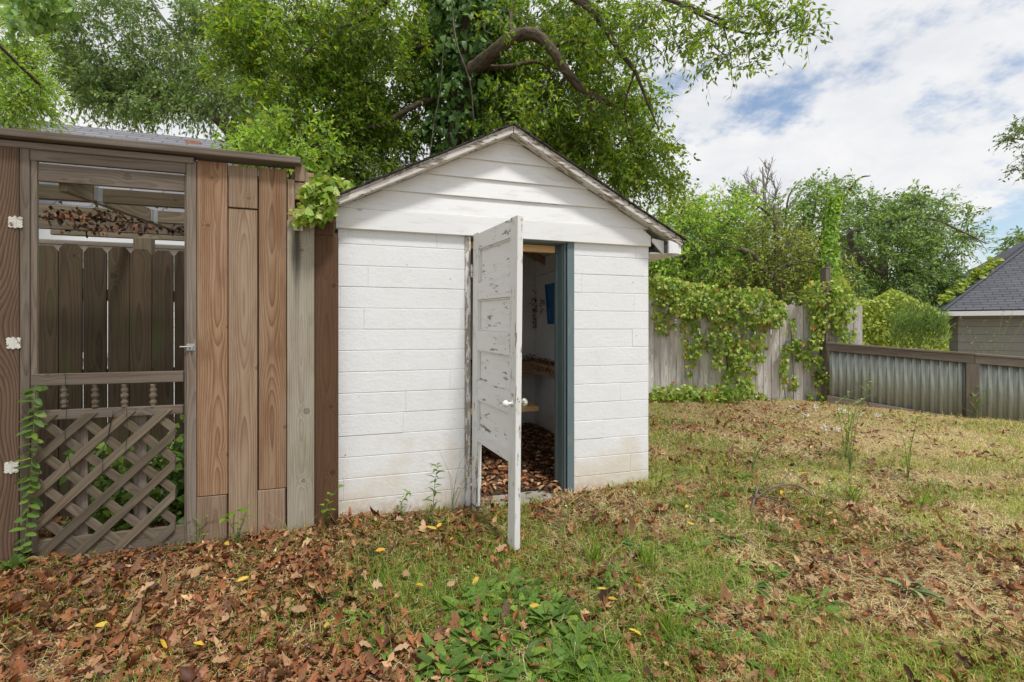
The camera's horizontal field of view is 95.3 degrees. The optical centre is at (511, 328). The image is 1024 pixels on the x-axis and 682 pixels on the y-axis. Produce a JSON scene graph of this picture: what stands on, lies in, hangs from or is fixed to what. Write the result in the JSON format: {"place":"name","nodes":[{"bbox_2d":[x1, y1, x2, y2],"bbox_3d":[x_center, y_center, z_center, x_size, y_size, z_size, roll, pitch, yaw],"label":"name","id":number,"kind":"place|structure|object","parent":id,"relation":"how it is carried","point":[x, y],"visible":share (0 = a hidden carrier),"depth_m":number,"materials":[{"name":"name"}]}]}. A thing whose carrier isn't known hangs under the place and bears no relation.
{"place":"outdoors","nodes":[
{"label":"outdoors","id":0,"kind":"place"},
{"bbox_2d":[0,334,1023,681],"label":"ground","id":1,"kind":"structure","parent":0,"point":[694,416],"depth_m":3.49,"materials":[{"name":"green plant"}]},
{"bbox_2d":[0,553,33,571],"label":"weed","id":2,"kind":"object","parent":1,"relation":"on","point":[15,561],"visible":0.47,"depth_m":2.64,"materials":[{"name":"green plant"}]},
{"bbox_2d":[0,4,85,133],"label":"tree","id":3,"kind":"object","parent":1,"relation":"on","point":[14,108],"visible":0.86,"depth_m":5.86,"materials":[{"name":"green plant"}]},
{"bbox_2d":[0,0,81,47],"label":"vine clump","id":4,"kind":"object","parent":3,"relation":"hanging from","point":[42,16],"visible":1,"depth_m":4.51,"materials":[{"name":"green plant"}]},
{"bbox_2d":[39,243,183,518],"bbox_3d":[-3.271,0.382,3.451,2.500,2.017,0.061,0,0,-17],"label":"picket fence","id":5,"kind":"object","parent":1,"relation":"on","point":[140,295],"visible":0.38,"depth_m":3.50,"materials":[{"name":"brown wood"}]},
{"bbox_2d":[59,414,183,533],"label":"undergrowth","id":6,"kind":"object","parent":1,"relation":"on","point":[124,496],"visible":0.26,"depth_m":3.26,"materials":[{"name":"green plant"}]},
{"bbox_2d":[0,0,279,140],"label":"tree","id":7,"kind":"object","parent":1,"relation":"on","point":[100,86],"visible":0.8,"depth_m":14.18,"materials":[{"name":"green plant"}]},
{"bbox_2d":[0,127,337,564],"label":"wooden enclosure","id":8,"kind":"object","parent":1,"relation":"on","point":[267,357],"visible":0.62,"depth_m":3.11,"materials":[{"name":"brown wood"}]},
{"bbox_2d":[4,148,196,557],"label":"wooden gate","id":9,"kind":"structure","parent":8,"relation":"attached to","point":[81,509],"depth_m":2.88,"materials":[{"name":"grey wood"}]},
{"bbox_2d":[9,385,47,561],"bbox_3d":[-2.826,0.844,2.719,0.190,1.022,0.078,0,0,0],"label":"climbing vine","id":10,"kind":"object","parent":9,"relation":"attached to","point":[37,502],"visible":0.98,"depth_m":2.72,"materials":[{"name":"green plant"}]},
{"bbox_2d":[39,201,183,237],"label":"caught leaves","id":11,"kind":"object","parent":8,"relation":"on","point":[95,218],"visible":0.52,"depth_m":3.63,"materials":[{"name":"brown plant"}]},
{"bbox_2d":[287,172,354,230],"bbox_3d":[-1.319,-0.925,3.340,0.391,0.548,0.669,0,0,0],"label":"ivy clump","id":12,"kind":"object","parent":8,"relation":"attached to","point":[318,204],"visible":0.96,"depth_m":3.13,"materials":[{"name":"green plant"}]},
{"bbox_2d":[2,118,411,421],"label":"house","id":13,"kind":"structure","parent":1,"relation":"on","point":[46,237],"depth_m":7.28,"materials":[{"name":"white"}]},
{"bbox_2d":[219,502,256,541],"bbox_3d":[-1.738,1.247,2.925,0.267,0.301,0.150,0,0,0],"label":"sprout","id":14,"kind":"object","parent":1,"relation":"on","point":[230,515],"visible":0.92,"depth_m":2.95,"materials":[{"name":"green plant"}]},
{"bbox_2d":[211,98,356,179],"bbox_3d":[-2.559,-0.660,5.363,1.509,4.004,1.335,0,0,-37],"label":"shrub","id":15,"kind":"object","parent":1,"relation":"on","point":[259,131],"visible":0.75,"depth_m":5.27,"materials":[{"name":"green plant"}]},
{"bbox_2d":[341,605,377,624],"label":"ground weed","id":16,"kind":"object","parent":1,"relation":"on","point":[352,612],"visible":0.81,"depth_m":2.27,"materials":[{"name":"green plant"}]},
{"bbox_2d":[359,627,406,660],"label":"ground weed","id":17,"kind":"object","parent":1,"relation":"on","point":[388,648],"visible":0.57,"depth_m":2.06,"materials":[{"name":"green plant"}]},
{"bbox_2d":[377,653,433,681],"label":"ground weed","id":18,"kind":"object","parent":1,"relation":"on","point":[417,678],"visible":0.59,"depth_m":1.93,"materials":[{"name":"green plant"}]},
{"bbox_2d":[421,463,445,520],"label":"weed","id":19,"kind":"object","parent":1,"relation":"on","point":[434,481],"visible":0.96,"depth_m":3.20,"materials":[{"name":"green plant"}]},
{"bbox_2d":[406,633,468,678],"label":"broadleaf weed","id":20,"kind":"object","parent":1,"relation":"on","point":[451,649],"visible":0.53,"depth_m":2.04,"materials":[{"name":"green plant"}]},
{"bbox_2d":[171,0,723,250],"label":"tree","id":21,"kind":"object","parent":1,"relation":"on","point":[366,111],"visible":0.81,"depth_m":6.90,"materials":[{"name":"green plant"}]},
{"bbox_2d":[416,0,545,155],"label":"trunk ivy","id":22,"kind":"object","parent":21,"relation":"attached to","point":[443,11],"visible":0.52,"depth_m":7.14,"materials":[{"name":"green plant"}]},
{"bbox_2d":[612,0,839,105],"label":"overhanging bough","id":23,"kind":"object","parent":21,"relation":"attached to","point":[763,17],"visible":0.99,"depth_m":5.34,"materials":[{"name":"green plant"}]},
{"bbox_2d":[416,643,479,681],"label":"broadleaf weed","id":24,"kind":"object","parent":1,"relation":"on","point":[458,658],"visible":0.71,"depth_m":1.96,"materials":[{"name":"green plant"}]},
{"bbox_2d":[441,586,486,622],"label":"broadleaf weed","id":25,"kind":"object","parent":1,"relation":"on","point":[468,617],"visible":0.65,"depth_m":2.36,"materials":[{"name":"green plant"}]},
{"bbox_2d":[440,651,503,681],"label":"broadleaf weed","id":26,"kind":"object","parent":1,"relation":"on","point":[446,671],"visible":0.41,"depth_m":1.95,"materials":[{"name":"green plant"}]},
{"bbox_2d":[445,626,501,660],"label":"broadleaf weed","id":27,"kind":"object","parent":1,"relation":"on","point":[455,635],"visible":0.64,"depth_m":2.11,"materials":[{"name":"green plant"}]},
{"bbox_2d":[455,603,503,633],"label":"broadleaf weed","id":28,"kind":"object","parent":1,"relation":"on","point":[491,617],"visible":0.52,"depth_m":2.25,"materials":[{"name":"green plant"}]},
{"bbox_2d":[455,618,506,653],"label":"broadleaf weed","id":29,"kind":"object","parent":1,"relation":"on","point":[473,643],"visible":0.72,"depth_m":2.11,"materials":[{"name":"green plant"}]},
{"bbox_2d":[456,577,507,601],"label":"broadleaf weed","id":30,"kind":"object","parent":1,"relation":"on","point":[491,581],"visible":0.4,"depth_m":2.51,"materials":[{"name":"green plant"}]},
{"bbox_2d":[460,580,511,614],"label":"broadleaf weed","id":31,"kind":"object","parent":1,"relation":"on","point":[484,589],"visible":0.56,"depth_m":2.45,"materials":[{"name":"green plant"}]},
{"bbox_2d":[466,659,521,681],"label":"broadleaf weed","id":32,"kind":"object","parent":1,"relation":"on","point":[506,671],"visible":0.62,"depth_m":1.91,"materials":[{"name":"green plant"}]},
{"bbox_2d":[468,647,521,681],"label":"broadleaf weed","id":33,"kind":"object","parent":1,"relation":"on","point":[512,673],"visible":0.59,"depth_m":1.94,"materials":[{"name":"green plant"}]},
{"bbox_2d":[477,616,530,645],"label":"broadleaf weed","id":34,"kind":"object","parent":1,"relation":"on","point":[515,639],"visible":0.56,"depth_m":2.14,"materials":[{"name":"green plant"}]},
{"bbox_2d":[479,567,531,593],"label":"broadleaf weed","id":35,"kind":"object","parent":1,"relation":"on","point":[517,569],"visible":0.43,"depth_m":2.60,"materials":[{"name":"green plant"}]},
{"bbox_2d":[334,123,687,549],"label":"shed","id":36,"kind":"structure","parent":1,"relation":"on","point":[450,259],"depth_m":3.60,"materials":[{"name":"paint"}]},
{"bbox_2d":[469,215,527,549],"bbox_3d":[-0.126,0.336,3.280,0.172,2.115,0.786,0,1,-26],"label":"door","id":37,"kind":"structure","parent":36,"relation":"in","point":[497,267],"depth_m":3.18,"materials":[{"name":"paint"}]},
{"bbox_2d":[471,359,554,378],"bbox_3d":[-0.477,0.895,5.249,2.358,0.930,2.050,0,0,-17],"label":"workbench","id":38,"kind":"object","parent":36,"relation":"on","point":[527,367],"visible":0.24,"depth_m":5.92,"materials":[{"name":"brown wood"}]},
{"bbox_2d":[471,422,568,500],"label":"floor litter","id":39,"kind":"object","parent":36,"relation":"in","point":[486,458],"visible":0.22,"depth_m":4.55,"materials":[{"name":"brown plant"}]},
{"bbox_2d":[545,283,554,323],"bbox_3d":[0.511,-0.315,5.821,0.044,0.516,0.460,0,0,-17],"label":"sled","id":40,"kind":"object","parent":36,"relation":"attached to","point":[550,297],"visible":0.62,"depth_m":5.88,"materials":[{"name":"blue plastic"}]},
{"bbox_2d":[0,397,1023,681],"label":"leaf litter","id":41,"kind":"object","parent":1,"relation":"on","point":[370,663],"visible":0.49,"depth_m":2.42,"materials":[{"name":"brown plant"}]},
{"bbox_2d":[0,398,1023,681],"bbox_3d":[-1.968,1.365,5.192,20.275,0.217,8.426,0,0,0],"label":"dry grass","id":42,"kind":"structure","parent":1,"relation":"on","point":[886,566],"depth_m":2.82,"materials":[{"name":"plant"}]},
{"bbox_2d":[491,583,534,611],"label":"broadleaf weed","id":43,"kind":"object","parent":1,"relation":"on","point":[527,593],"visible":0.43,"depth_m":2.45,"materials":[{"name":"green plant"}]},
{"bbox_2d":[488,636,548,679],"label":"broadleaf weed","id":44,"kind":"object","parent":1,"relation":"on","point":[536,650],"visible":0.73,"depth_m":2.03,"materials":[{"name":"green plant"}]},
{"bbox_2d":[491,654,548,681],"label":"broadleaf weed","id":45,"kind":"object","parent":1,"relation":"on","point":[516,657],"visible":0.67,"depth_m":1.94,"materials":[{"name":"green plant"}]},
{"bbox_2d":[503,575,549,600],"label":"broadleaf weed","id":46,"kind":"object","parent":1,"relation":"on","point":[532,584],"visible":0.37,"depth_m":2.54,"materials":[{"name":"green plant"}]},
{"bbox_2d":[504,592,552,626],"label":"broadleaf weed","id":47,"kind":"object","parent":1,"relation":"on","point":[531,597],"visible":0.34,"depth_m":2.36,"materials":[{"name":"green plant"}]},
{"bbox_2d":[517,601,562,638],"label":"broadleaf weed","id":48,"kind":"object","parent":1,"relation":"on","point":[554,614],"visible":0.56,"depth_m":2.23,"materials":[{"name":"green plant"}]},
{"bbox_2d":[524,586,569,609],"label":"broadleaf weed","id":49,"kind":"object","parent":1,"relation":"on","point":[557,596],"visible":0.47,"depth_m":2.43,"materials":[{"name":"green plant"}]},
{"bbox_2d":[523,651,571,681],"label":"broadleaf weed","id":50,"kind":"object","parent":1,"relation":"on","point":[554,663],"visible":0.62,"depth_m":1.96,"materials":[{"name":"green plant"}]},
{"bbox_2d":[527,600,578,638],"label":"broadleaf weed","id":51,"kind":"object","parent":1,"relation":"on","point":[552,607],"visible":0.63,"depth_m":2.27,"materials":[{"name":"green plant"}]},
{"bbox_2d":[541,597,592,626],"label":"broadleaf weed","id":52,"kind":"object","parent":1,"relation":"on","point":[571,611],"visible":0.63,"depth_m":2.29,"materials":[{"name":"green plant"}]},
{"bbox_2d":[537,640,598,680],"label":"broadleaf weed","id":53,"kind":"object","parent":1,"relation":"on","point":[562,675],"visible":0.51,"depth_m":1.94,"materials":[{"name":"green plant"}]},
{"bbox_2d":[545,623,593,660],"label":"broadleaf weed","id":54,"kind":"object","parent":1,"relation":"on","point":[578,637],"visible":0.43,"depth_m":2.11,"materials":[{"name":"green plant"}]},
{"bbox_2d":[553,633,608,675],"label":"broadleaf weed","id":55,"kind":"object","parent":1,"relation":"on","point":[557,651],"visible":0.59,"depth_m":2.01,"materials":[{"name":"green plant"}]},
{"bbox_2d":[556,620,618,660],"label":"broadleaf weed","id":56,"kind":"object","parent":1,"relation":"on","point":[563,646],"visible":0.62,"depth_m":2.13,"materials":[{"name":"green plant"}]},
{"bbox_2d":[562,656,632,681],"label":"broadleaf weed","id":57,"kind":"object","parent":1,"relation":"on","point":[595,667],"visible":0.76,"depth_m":1.91,"materials":[{"name":"green plant"}]},
{"bbox_2d":[574,526,623,564],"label":"grass tuft","id":58,"kind":"object","parent":1,"relation":"on","point":[596,555],"visible":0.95,"depth_m":2.80,"materials":[{"name":"green plant"}]},
{"bbox_2d":[575,620,623,655],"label":"broadleaf weed","id":59,"kind":"object","parent":1,"relation":"on","point":[610,639],"visible":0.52,"depth_m":2.12,"materials":[{"name":"green plant"}]},
{"bbox_2d":[634,531,662,569],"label":"grass tuft","id":60,"kind":"object","parent":1,"relation":"on","point":[649,556],"visible":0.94,"depth_m":2.74,"materials":[{"name":"green plant"}]},
{"bbox_2d":[628,582,681,610],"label":"ground weed","id":61,"kind":"object","parent":1,"relation":"on","point":[658,596],"visible":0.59,"depth_m":2.45,"materials":[{"name":"green plant"}]},
{"bbox_2d":[651,581,687,603],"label":"ground weed","id":62,"kind":"object","parent":1,"relation":"on","point":[662,592],"visible":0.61,"depth_m":2.51,"materials":[{"name":"green plant"}]},
{"bbox_2d":[641,588,698,641],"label":"grass tuft","id":63,"kind":"object","parent":1,"relation":"on","point":[667,626],"visible":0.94,"depth_m":2.17,"materials":[{"name":"green plant"}]},
{"bbox_2d":[666,569,707,588],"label":"ground weed","id":64,"kind":"object","parent":1,"relation":"on","point":[684,575],"visible":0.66,"depth_m":2.64,"materials":[{"name":"green plant"}]},
{"bbox_2d":[664,599,715,626],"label":"ground weed","id":65,"kind":"object","parent":1,"relation":"on","point":[691,604],"visible":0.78,"depth_m":2.34,"materials":[{"name":"green plant"}]},
{"bbox_2d":[648,381,733,402],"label":"ground ivy","id":66,"kind":"object","parent":1,"relation":"on","point":[683,396],"visible":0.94,"depth_m":8.41,"materials":[{"name":"green plant"}]},
{"bbox_2d":[666,623,716,650],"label":"ground weed","id":67,"kind":"object","parent":1,"relation":"on","point":[672,648],"visible":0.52,"depth_m":2.10,"materials":[{"name":"green plant"}]},
{"bbox_2d":[703,566,744,587],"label":"ground weed","id":68,"kind":"object","parent":1,"relation":"on","point":[730,582],"visible":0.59,"depth_m":2.66,"materials":[{"name":"green plant"}]},
{"bbox_2d":[648,182,814,372],"bbox_3d":[5.763,-1.444,13.256,6.207,5.584,3.832,0,0,-28],"label":"tree","id":69,"kind":"object","parent":1,"relation":"on","point":[700,236],"visible":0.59,"depth_m":12.41,"materials":[{"name":"green plant"}]},
{"bbox_2d":[710,623,762,653],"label":"ground weed","id":70,"kind":"object","parent":1,"relation":"on","point":[725,635],"visible":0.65,"depth_m":2.16,"materials":[{"name":"green plant"}]},
{"bbox_2d":[725,376,757,402],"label":"tall weed","id":71,"kind":"object","parent":1,"relation":"on","point":[739,396],"visible":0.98,"depth_m":8.07,"materials":[{"name":"green plant"}]},
{"bbox_2d":[731,574,772,598],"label":"ground weed","id":72,"kind":"object","parent":1,"relation":"on","point":[760,585],"visible":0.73,"depth_m":2.57,"materials":[{"name":"green plant"}]},
{"bbox_2d":[648,298,861,399],"bbox_3d":[4.111,0.426,8.770,4.427,2.109,0.082,0,0,10],"label":"wooden fence","id":73,"kind":"object","parent":1,"relation":"on","point":[665,362],"visible":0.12,"depth_m":8.70,"materials":[{"name":"grey wood"}]},
{"bbox_2d":[648,273,790,400],"bbox_3d":[3.752,0.235,8.657,2.526,2.560,0.659,0,0,11],"label":"climbing vine","id":74,"kind":"object","parent":73,"relation":"attached to","point":[694,306],"visible":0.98,"depth_m":8.53,"materials":[{"name":"green plant"}]},
{"bbox_2d":[778,318,809,400],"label":"climbing vine","id":75,"kind":"object","parent":73,"relation":"attached to","point":[784,367],"visible":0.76,"depth_m":8.46,"materials":[{"name":"green plant"}]},
{"bbox_2d":[726,157,796,241],"bbox_3d":[10.712,-3.073,20.044,3.104,8.827,1.184,0,0,17],"label":"bare tree","id":76,"kind":"object","parent":1,"relation":"on","point":[763,182],"visible":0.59,"depth_m":19.99,"materials":[{"name":"brown plant"}]},
{"bbox_2d":[738,649,791,681],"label":"ground weed","id":77,"kind":"object","parent":1,"relation":"on","point":[755,664],"visible":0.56,"depth_m":1.95,"materials":[{"name":"green plant"}]},
{"bbox_2d":[739,413,795,469],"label":"tall weed","id":78,"kind":"object","parent":1,"relation":"on","point":[756,465],"visible":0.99,"depth_m":4.42,"materials":[{"name":"green plant"}]},
{"bbox_2d":[751,563,791,582],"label":"ground weed","id":79,"kind":"object","parent":1,"relation":"on","point":[775,569],"visible":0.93,"depth_m":2.71,"materials":[{"name":"green plant"}]},
{"bbox_2d":[750,464,812,512],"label":"fallen branch","id":80,"kind":"object","parent":1,"relation":"on","point":[759,495],"visible":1,"depth_m":3.72,"materials":[{"name":"grey wood"}]},
{"bbox_2d":[700,201,871,306],"bbox_3d":[7.406,-1.046,12.703,5.285,4.780,3.847,0,0,0],"label":"tree","id":81,"kind":"object","parent":1,"relation":"on","point":[797,263],"visible":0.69,"depth_m":11.97,"materials":[{"name":"green plant"}]},
{"bbox_2d":[648,228,924,347],"bbox_3d":[9.966,-1.708,18.015,14.311,6.108,6.271,0,0,0],"label":"tree","id":82,"kind":"object","parent":1,"relation":"on","point":[787,302],"depth_m":17.11,"materials":[{"name":"green plant"}]},
{"bbox_2d":[754,629,819,673],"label":"ground weed","id":83,"kind":"object","parent":1,"relation":"on","point":[762,637],"visible":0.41,"depth_m":2.10,"materials":[{"name":"green plant"}]},
{"bbox_2d":[721,167,887,304],"bbox_3d":[10.895,-2.347,17.016,7.623,7.395,3.498,0,0,0],"label":"tree","id":84,"kind":"object","parent":1,"relation":"on","point":[805,206],"visible":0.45,"depth_m":16.57,"materials":[{"name":"green plant"}]},
{"bbox_2d":[782,595,853,622],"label":"weed","id":85,"kind":"object","parent":1,"relation":"on","point":[834,607],"visible":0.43,"depth_m":2.36,"materials":[{"name":"green plant"}]},
{"bbox_2d":[795,587,849,607],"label":"ground weed","id":86,"kind":"object","parent":1,"relation":"on","point":[825,592],"visible":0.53,"depth_m":2.47,"materials":[{"name":"green plant"}]},
{"bbox_2d":[791,466,858,517],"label":"tall weed","id":87,"kind":"object","parent":1,"relation":"on","point":[825,505],"visible":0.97,"depth_m":3.37,"materials":[{"name":"green plant"}]},
{"bbox_2d":[820,267,830,400],"bbox_3d":[5.609,0.203,8.333,0.120,2.584,0.120,-2,1,-17],"label":"fence post","id":88,"kind":"object","parent":1,"relation":"on","point":[826,274],"visible":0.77,"depth_m":8.28,"materials":[{"name":"brown wood"}]},
{"bbox_2d":[797,278,858,402],"bbox_3d":[5.666,0.267,8.389,0.900,2.338,0.539,0,0,10],"label":"climbing vine","id":89,"kind":"object","parent":88,"relation":"attached to","point":[837,309],"visible":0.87,"depth_m":8.27,"materials":[{"name":"green plant"}]},
{"bbox_2d":[812,193,843,304],"bbox_3d":[7.647,-0.967,11.289,0.814,4.629,0.835,0,0,0],"label":"snag","id":90,"kind":"object","parent":1,"relation":"on","point":[831,236],"visible":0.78,"depth_m":11.20,"materials":[{"name":"green plant"}]},
{"bbox_2d":[831,478,865,501],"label":"grass tuft","id":91,"kind":"object","parent":1,"relation":"on","point":[853,495],"visible":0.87,"depth_m":3.71,"materials":[{"name":"green plant"}]},
{"bbox_2d":[830,395,869,458],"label":"tall weed","id":92,"kind":"object","parent":1,"relation":"on","point":[845,444],"visible":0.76,"depth_m":4.83,"materials":[{"name":"green plant"}]},
{"bbox_2d":[834,378,874,469],"bbox_3d":[3.288,0.925,4.446,0.491,0.904,0.306,0,0,0],"label":"tall weed","id":93,"kind":"object","parent":1,"relation":"on","point":[850,457],"visible":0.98,"depth_m":4.46,"materials":[{"name":"green plant"}]},
{"bbox_2d":[842,287,951,350],"bbox_3d":[8.778,0.192,10.612,4.396,2.273,0.956,0,0,-17],"label":"vine hedge","id":94,"kind":"object","parent":1,"relation":"on","point":[873,309],"visible":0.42,"depth_m":10.14,"materials":[{"name":"green plant"}]},
{"bbox_2d":[893,414,924,481],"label":"tall weed","id":95,"kind":"object","parent":1,"relation":"on","point":[906,464],"visible":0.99,"depth_m":4.18,"materials":[{"name":"green plant"}]},
{"bbox_2d":[821,178,1001,339],"bbox_3d":[12.623,-1.749,15.002,6.570,6.196,4.004,0,0,0],"label":"tree","id":96,"kind":"object","parent":1,"relation":"on","point":[934,274],"visible":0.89,"depth_m":14.33,"materials":[{"name":"green plant"}]},
{"bbox_2d":[872,573,956,608],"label":"weed","id":97,"kind":"object","parent":1,"relation":"on","point":[918,590],"visible":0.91,"depth_m":2.50,"materials":[{"name":"green plant"}]},
{"bbox_2d":[884,297,953,350],"bbox_3d":[8.276,-0.030,9.423,1.712,1.316,0.772,0,0,0],"label":"weed thicket","id":98,"kind":"object","parent":1,"relation":"on","point":[940,322],"visible":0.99,"depth_m":9.34,"materials":[{"name":"green plant"}]},
{"bbox_2d":[826,342,1023,421],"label":"corrugated fence","id":99,"kind":"object","parent":1,"relation":"on","point":[935,382],"visible":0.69,"depth_m":7.42,"materials":[{"name":"grey metal"}]},
{"bbox_2d":[902,481,947,508],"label":"grass tuft","id":100,"kind":"object","parent":1,"relation":"on","point":[924,498],"visible":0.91,"depth_m":3.55,"materials":[{"name":"green plant"}]},
{"bbox_2d":[913,241,1023,356],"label":"garage","id":101,"kind":"structure","parent":1,"relation":"on","point":[994,294],"depth_m":12.91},
{"bbox_2d":[935,256,1004,304],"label":"roof vine","id":102,"kind":"object","parent":101,"relation":"attached to","point":[981,272],"visible":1,"depth_m":13.49,"materials":[{"name":"green plant"}]},
{"bbox_2d":[987,225,1023,254],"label":"tree","id":103,"kind":"object","parent":1,"relation":"on","point":[1010,242],"visible":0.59,"depth_m":23.90,"materials":[{"name":"green plant"}]},
{"bbox_2d":[988,114,1023,184],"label":"tree","id":104,"kind":"object","parent":1,"relation":"on","point":[1011,138],"visible":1,"depth_m":8.12,"materials":[{"name":"green plant"}]},
{"bbox_2d":[0,0,1023,333],"label":"sky","id":105,"kind":"structure","parent":0,"point":[901,91],"materials":[{"name":"white"}]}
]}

